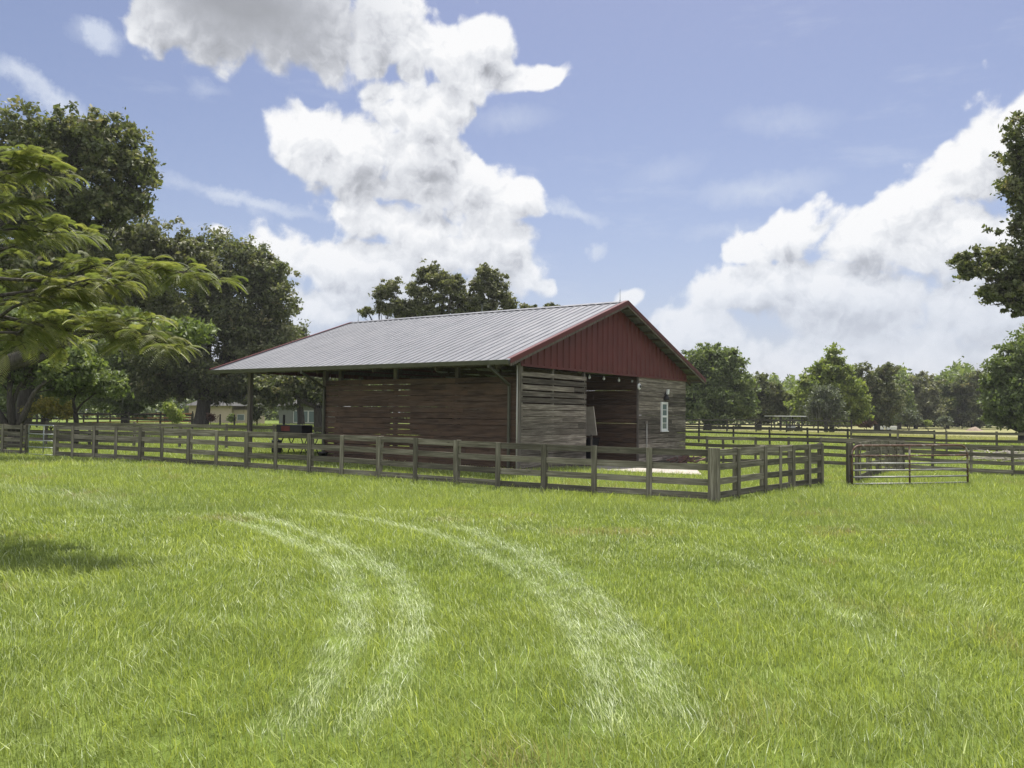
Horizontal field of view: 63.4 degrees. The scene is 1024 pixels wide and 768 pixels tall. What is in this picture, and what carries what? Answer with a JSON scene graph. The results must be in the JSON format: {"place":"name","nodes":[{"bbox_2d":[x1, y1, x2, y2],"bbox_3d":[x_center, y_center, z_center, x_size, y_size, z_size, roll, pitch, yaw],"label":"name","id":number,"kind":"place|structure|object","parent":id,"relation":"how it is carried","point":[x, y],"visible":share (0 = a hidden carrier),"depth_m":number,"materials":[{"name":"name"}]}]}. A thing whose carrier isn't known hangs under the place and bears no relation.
{"place":"outdoors","nodes":[
{"label":"outdoors","id":0,"kind":"place"},
{"bbox_2d":[0,411,1023,767],"bbox_3d":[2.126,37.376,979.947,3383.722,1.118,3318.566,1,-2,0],"label":"ground","id":1,"kind":"structure","parent":0,"point":[210,743],"depth_m":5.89,"materials":[{"name":"green plant"}]},
{"bbox_2d":[0,424,29,454],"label":"plank fence","id":2,"kind":"object","parent":1,"relation":"on","point":[4,438],"visible":0.73,"depth_m":33.35,"materials":[{"name":"grey wood"}]},
{"bbox_2d":[20,395,73,433],"bbox_3d":[-29.029,2.041,51.905,3.440,2.920,2.134,0,-2,8],"label":"shrub","id":3,"kind":"object","parent":1,"relation":"on","point":[46,406],"visible":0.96,"depth_m":51.53,"materials":[{"name":"green plant"}]},
{"bbox_2d":[0,337,103,421],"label":"shade tree","id":4,"kind":"object","parent":1,"relation":"on","point":[3,407],"visible":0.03,"depth_m":82.88,"materials":[{"name":"green plant"}]},
{"bbox_2d":[0,336,109,443],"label":"shade tree","id":5,"kind":"object","parent":1,"relation":"on","point":[78,369],"visible":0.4,"depth_m":39.58,"materials":[{"name":"green plant"}]},
{"bbox_2d":[0,94,165,300],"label":"live oak","id":6,"kind":"object","parent":1,"relation":"on","point":[95,151],"visible":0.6,"depth_m":45.60,"materials":[{"name":"green plant"}]},
{"bbox_2d":[33,341,134,443],"bbox_3d":[-22.862,0.603,44.308,5.384,5.919,3.921,1,-2,0],"label":"shade tree","id":7,"kind":"object","parent":1,"relation":"on","point":[111,384],"visible":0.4,"depth_m":43.70,"materials":[{"name":"green plant"}]},
{"bbox_2d":[3,412,193,428],"bbox_3d":[-34.347,2.985,63.976,21.394,1.742,0.150,0,-2,11],"label":"plank fence","id":8,"kind":"object","parent":1,"relation":"on","point":[160,419],"visible":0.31,"depth_m":63.02,"materials":[{"name":"brown wood"}]},
{"bbox_2d":[0,286,219,375],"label":"live oak","id":9,"kind":"object","parent":1,"relation":"on","point":[188,333],"visible":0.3,"depth_m":31.43,"materials":[{"name":"green plant"}]},
{"bbox_2d":[16,212,226,429],"bbox_3d":[-27.822,-4.187,56.218,16.414,15.968,8.131,1,-2,0],"label":"live oak","id":10,"kind":"object","parent":1,"relation":"on","point":[150,240],"visible":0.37,"depth_m":55.36,"materials":[{"name":"green plant"}]},
{"bbox_2d":[75,338,171,422],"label":"shade tree","id":11,"kind":"object","parent":1,"relation":"on","point":[131,405],"visible":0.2,"depth_m":72.89,"materials":[{"name":"green plant"}]},
{"bbox_2d":[0,144,247,384],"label":"mimosa tree","id":12,"kind":"object","parent":1,"relation":"on","point":[25,333],"visible":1,"depth_m":11.16,"materials":[{"name":"green plant"}]},
{"bbox_2d":[83,411,192,422],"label":"plank fence","id":13,"kind":"object","parent":1,"relation":"on","point":[137,421],"visible":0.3,"depth_m":86.74,"materials":[{"name":"brown wood"}]},
{"bbox_2d":[0,421,321,447],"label":"plank fence","id":14,"kind":"object","parent":1,"relation":"on","point":[135,433],"visible":0.42,"depth_m":41.94,"materials":[{"name":"grey wood"}]},
{"bbox_2d":[159,400,187,427],"bbox_3d":[-23.763,2.407,57.820,1.761,2.638,1.769,1,-2,0],"label":"young tree","id":15,"kind":"object","parent":1,"relation":"on","point":[175,414],"visible":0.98,"depth_m":57.64,"materials":[{"name":"green plant"}]},
{"bbox_2d":[205,412,218,423],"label":"shrub","id":16,"kind":"object","parent":1,"relation":"on","point":[210,417],"visible":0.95,"depth_m":65.87,"materials":[{"name":"green plant"}]},
{"bbox_2d":[116,223,310,423],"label":"live oak","id":17,"kind":"object","parent":1,"relation":"on","point":[247,328],"visible":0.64,"depth_m":70.72,"materials":[{"name":"green plant"}]},
{"bbox_2d":[187,400,264,423],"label":"house","id":18,"kind":"structure","parent":1,"relation":"on","point":[224,410],"depth_m":99.95,"materials":[{"name":"paint"}]},
{"bbox_2d":[237,414,244,419],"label":"window","id":19,"kind":"structure","parent":18,"relation":"in","point":[239,416],"depth_m":100.32,"materials":[{"name":"grey glass"}]},
{"bbox_2d":[226,413,236,422],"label":"shrub","id":20,"kind":"object","parent":1,"relation":"on","point":[230,418],"visible":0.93,"depth_m":91.83,"materials":[{"name":"green plant"}]},
{"bbox_2d":[253,403,267,424],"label":"shrub","id":21,"kind":"object","parent":1,"relation":"on","point":[258,412],"visible":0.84,"depth_m":75.53,"materials":[{"name":"green plant"}]},
{"bbox_2d":[271,440,281,452],"bbox_3d":[-10.182,2.738,35.857,0.448,0.680,0.460,-1,-3,35],"label":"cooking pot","id":22,"kind":"object","parent":1,"relation":"on","point":[279,450],"visible":0.37,"depth_m":35.70,"materials":[{"name":"metal"}]},
{"bbox_2d":[276,415,321,455],"bbox_3d":[-9.158,2.201,35.414,2.200,1.758,0.800,-1,-3,35],"label":"barbecue smoker","id":23,"kind":"object","parent":1,"relation":"on","point":[307,429],"visible":0.59,"depth_m":35.21,"materials":[{"name":"metal"}]},
{"bbox_2d":[287,322,310,424],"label":"live oak","id":24,"kind":"object","parent":1,"relation":"on","point":[300,416],"visible":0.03,"depth_m":83.69,"materials":[{"name":"green plant"}]},
{"bbox_2d":[243,374,371,432],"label":"live oak","id":25,"kind":"object","parent":1,"relation":"on","point":[304,390],"visible":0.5,"depth_m":65.38,"materials":[{"name":"green plant"}]},
{"bbox_2d":[278,400,350,424],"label":"house","id":26,"kind":"structure","parent":1,"relation":"on","point":[290,416],"depth_m":95.90,"materials":[{"name":"white paint"}]},
{"bbox_2d":[293,411,296,422],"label":"window","id":27,"kind":"structure","parent":26,"relation":"in","point":[294,412],"depth_m":95.84,"materials":[{"name":"grey glass"}]},
{"bbox_2d":[304,411,307,422],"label":"window","id":28,"kind":"structure","parent":26,"relation":"in","point":[305,412],"depth_m":95.84,"materials":[{"name":"grey glass"}]},
{"bbox_2d":[308,411,313,422],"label":"window","id":29,"kind":"structure","parent":26,"relation":"in","point":[310,413],"depth_m":95.84,"materials":[{"name":"grey glass"}]},
{"bbox_2d":[318,452,327,456],"bbox_3d":[-7.340,2.799,32.206,0.370,0.310,0.380,-1,-3,35],"label":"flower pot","id":30,"kind":"object","parent":1,"relation":"on","point":[323,453],"visible":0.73,"depth_m":32.07,"materials":[{"name":"black plastic"}]},
{"bbox_2d":[53,425,707,498],"bbox_3d":[-6.447,2.338,25.881,25.790,1.747,0.199,-1,-2,29],"label":"plank fence","id":31,"kind":"object","parent":1,"relation":"on","point":[457,456],"visible":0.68,"depth_m":23.88,"materials":[{"name":"brown wood"}]},
{"bbox_2d":[27,424,53,455],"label":"metal gate","id":32,"kind":"structure","parent":31,"relation":"attached to","point":[43,440],"depth_m":32.53,"materials":[{"name":"metal"}]},
{"bbox_2d":[356,275,408,406],"bbox_3d":[-9.578,-1.925,62.157,4.155,12.544,2.496,1,-2,0],"label":"oak tree","id":33,"kind":"object","parent":1,"relation":"on","point":[395,306],"visible":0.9,"depth_m":61.83,"materials":[{"name":"green plant"}]},
{"bbox_2d":[400,258,482,317],"bbox_3d":[-5.568,-2.490,62.345,6.749,13.905,4.078,1,-2,0],"label":"oak tree","id":34,"kind":"object","parent":1,"relation":"on","point":[443,283],"visible":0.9,"depth_m":61.72,"materials":[{"name":"green plant"}]},
{"bbox_2d":[207,300,705,474],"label":"barn","id":35,"kind":"structure","parent":1,"relation":"on","point":[543,375],"depth_m":31.80,"materials":[{"name":"wood"}]},
{"bbox_2d":[571,407,596,458],"bbox_3d":[2.831,2.085,33.440,1.200,2.350,0.350,-1,-3,35],"label":"plywood sheet","id":36,"kind":"object","parent":35,"relation":"on","point":[591,429],"visible":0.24,"depth_m":33.22,"materials":[{"name":"grey wood"}]},
{"bbox_2d":[660,402,668,431],"bbox_3d":[6.760,1.455,36.682,0.100,1.313,0.713,-1,-3,35],"label":"window","id":37,"kind":"structure","parent":35,"relation":"in","point":[664,405],"depth_m":36.71,"materials":[{"name":"white paint"}]},
{"bbox_2d":[3,356,1006,427],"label":"wood","id":38,"kind":"object","parent":1,"relation":"on","point":[788,384],"visible":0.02,"depth_m":160.78,"materials":[{"name":"green plant"}]},
{"bbox_2d":[460,262,560,312],"bbox_3d":[-0.077,-2.298,62.188,7.908,13.737,3.152,1,-2,0],"label":"oak tree","id":39,"kind":"object","parent":1,"relation":"on","point":[487,281],"visible":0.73,"depth_m":61.93,"materials":[{"name":"green plant"}]},
{"bbox_2d":[666,455,705,462],"bbox_3d":[7.824,3.376,37.191,0.681,0.424,3.858,-1,-3,35],"label":"scrap pile","id":40,"kind":"object","parent":1,"relation":"on","point":[680,459],"visible":0.8,"depth_m":36.71,"materials":[{"name":"wood"}]},
{"bbox_2d":[708,448,719,501],"bbox_3d":[4.774,2.301,19.582,0.264,1.585,0.206,0,-2,25],"label":"corner post","id":41,"kind":"object","parent":1,"relation":"on","point":[713,473],"visible":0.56,"depth_m":19.50,"materials":[{"name":"grey wood"}]},
{"bbox_2d":[673,342,761,430],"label":"oak tree","id":42,"kind":"object","parent":1,"relation":"on","point":[728,387],"visible":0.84,"depth_m":90.04,"materials":[{"name":"green plant"}]},
{"bbox_2d":[678,419,851,432],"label":"plank fence","id":43,"kind":"object","parent":1,"relation":"on","point":[756,424],"visible":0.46,"depth_m":78.72,"materials":[{"name":"brown wood"}]},
{"bbox_2d":[745,371,792,430],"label":"oak tree","id":44,"kind":"object","parent":1,"relation":"on","point":[772,396],"visible":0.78,"depth_m":99.17,"materials":[{"name":"green plant"}]},
{"bbox_2d":[720,443,823,497],"bbox_3d":[7.041,2.433,22.321,0.177,1.580,6.884,-1,-3,41],"label":"plank fence","id":45,"kind":"object","parent":1,"relation":"on","point":[736,465],"visible":0.77,"depth_m":22.08,"materials":[{"name":"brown wood"}]},
{"bbox_2d":[771,416,805,430],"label":"carport","id":46,"kind":"object","parent":1,"relation":"on","point":[780,417],"visible":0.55,"depth_m":92.12,"materials":[{"name":"white paint"}]},
{"bbox_2d":[685,425,935,449],"bbox_3d":[19.001,3.779,56.955,18.149,1.689,0.150,-1,-2,34],"label":"plank fence","id":47,"kind":"object","parent":1,"relation":"on","point":[769,433],"visible":0.51,"depth_m":56.28,"materials":[{"name":"brown wood"}]},
{"bbox_2d":[798,383,850,431],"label":"willow tree","id":48,"kind":"object","parent":1,"relation":"on","point":[819,405],"visible":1,"depth_m":83.36,"materials":[{"name":"green plant"}]},
{"bbox_2d":[783,342,874,432],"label":"sycamore tree","id":49,"kind":"object","parent":1,"relation":"on","point":[830,368],"visible":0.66,"depth_m":95.04,"materials":[{"name":"green plant"}]},
{"bbox_2d":[846,443,852,483],"bbox_3d":[10.112,2.550,24.828,0.164,1.587,0.163,1,-2,0],"label":"gate post","id":50,"kind":"object","parent":1,"relation":"on","point":[849,447],"visible":0.54,"depth_m":24.77,"materials":[{"name":"grey wood"}]},
{"bbox_2d":[682,436,1023,475],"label":"plank fence","id":51,"kind":"object","parent":1,"relation":"on","point":[1012,463],"visible":0.42,"depth_m":36.08,"materials":[{"name":"brown wood"}]},
{"bbox_2d":[852,419,876,428],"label":"shrub","id":52,"kind":"object","parent":1,"relation":"on","point":[869,423],"visible":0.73,"depth_m":99.61,"materials":[{"name":"green plant"}]},
{"bbox_2d":[855,440,903,481],"bbox_3d":[13.902,2.962,31.037,0.194,1.834,11.657,-1,-2,31],"label":"plank fence","id":53,"kind":"object","parent":1,"relation":"on","point":[886,451],"visible":0.66,"depth_m":29.86,"materials":[{"name":"grey wood"}]},
{"bbox_2d":[849,361,913,429],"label":"oak tree","id":54,"kind":"object","parent":1,"relation":"on","point":[886,400],"visible":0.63,"depth_m":102.75,"materials":[{"name":"green plant"}]},
{"bbox_2d":[774,421,1015,428],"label":"plank fence","id":55,"kind":"object","parent":1,"relation":"on","point":[944,425],"visible":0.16,"depth_m":133.69,"materials":[{"name":"brown wood"}]},
{"bbox_2d":[883,374,917,428],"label":"tree","id":56,"kind":"object","parent":1,"relation":"on","point":[909,393],"visible":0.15,"depth_m":125.02,"materials":[{"name":"green plant"}]},
{"bbox_2d":[849,444,968,484],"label":"metal gate","id":57,"kind":"structure","parent":1,"relation":"on","point":[851,456],"depth_m":24.91,"materials":[{"name":"metal"}]},
{"bbox_2d":[894,408,923,429],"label":"shrub","id":58,"kind":"object","parent":1,"relation":"on","point":[910,416],"visible":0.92,"depth_m":111.41,"materials":[{"name":"green plant"}]},
{"bbox_2d":[904,370,952,428],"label":"tree","id":59,"kind":"object","parent":1,"relation":"on","point":[926,392],"visible":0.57,"depth_m":130.49,"materials":[{"name":"green plant"}]},
{"bbox_2d":[924,420,932,430],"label":"shrub","id":60,"kind":"object","parent":1,"relation":"on","point":[928,422],"visible":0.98,"depth_m":115.61,"materials":[{"name":"green plant"}]},
{"bbox_2d":[850,429,1023,450],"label":"plank fence","id":61,"kind":"object","parent":1,"relation":"on","point":[946,433],"visible":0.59,"depth_m":50.22,"materials":[{"name":"grey wood"}]},
{"bbox_2d":[935,415,953,430],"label":"shrub","id":62,"kind":"object","parent":1,"relation":"on","point":[946,420],"visible":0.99,"depth_m":115.81,"materials":[{"name":"green plant"}]},
{"bbox_2d":[927,374,967,428],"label":"tree","id":63,"kind":"object","parent":1,"relation":"on","point":[947,393],"visible":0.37,"depth_m":136.16,"materials":[{"name":"green plant"}]},
{"bbox_2d":[945,368,986,427],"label":"tree","id":64,"kind":"object","parent":1,"relation":"on","point":[966,392],"visible":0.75,"depth_m":132.77,"materials":[{"name":"green plant"}]},
{"bbox_2d":[965,427,982,430],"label":"sand mound","id":65,"kind":"object","parent":1,"relation":"on","point":[974,429],"visible":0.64,"depth_m":119.26,"materials":[{"name":"beige sand"}]},
{"bbox_2d":[945,110,1023,318],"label":"live oak","id":66,"kind":"object","parent":1,"relation":"on","point":[1006,288],"visible":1,"depth_m":40.13,"materials":[{"name":"green plant"}]},
{"bbox_2d":[959,449,1023,460],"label":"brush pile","id":67,"kind":"object","parent":1,"relation":"on","point":[1003,458],"visible":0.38,"depth_m":43.36,"materials":[{"name":"brown wood"}]},
{"bbox_2d":[975,323,1023,439],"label":"oak tree","id":68,"kind":"object","parent":1,"relation":"on","point":[1001,380],"visible":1,"depth_m":65.28,"materials":[{"name":"green plant"}]},
{"bbox_2d":[0,0,1023,412],"label":"sky","id":69,"kind":"structure","parent":0,"point":[780,182],"materials":[{"name":"blue"}]},
{"bbox_2d":[586,438,599,458],"bbox_3d":[3.168,2.770,34.447,0.730,1.060,0.720,-1,-3,35],"label":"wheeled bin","id":70,"kind":"object","parent":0,"point":[595,441],"visible":0.17,"depth_m":34.14,"materials":[{"name":"black plastic"}]},
{"bbox_2d":[787,424,800,430],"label":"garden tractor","id":71,"kind":"object","parent":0,"point":[794,427],"visible":0.36,"depth_m":93.05,"materials":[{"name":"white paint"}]},
{"bbox_2d":[885,426,896,429],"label":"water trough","id":72,"kind":"object","parent":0,"point":[893,428],"visible":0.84,"depth_m":121.53,"materials":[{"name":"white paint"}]}
]}

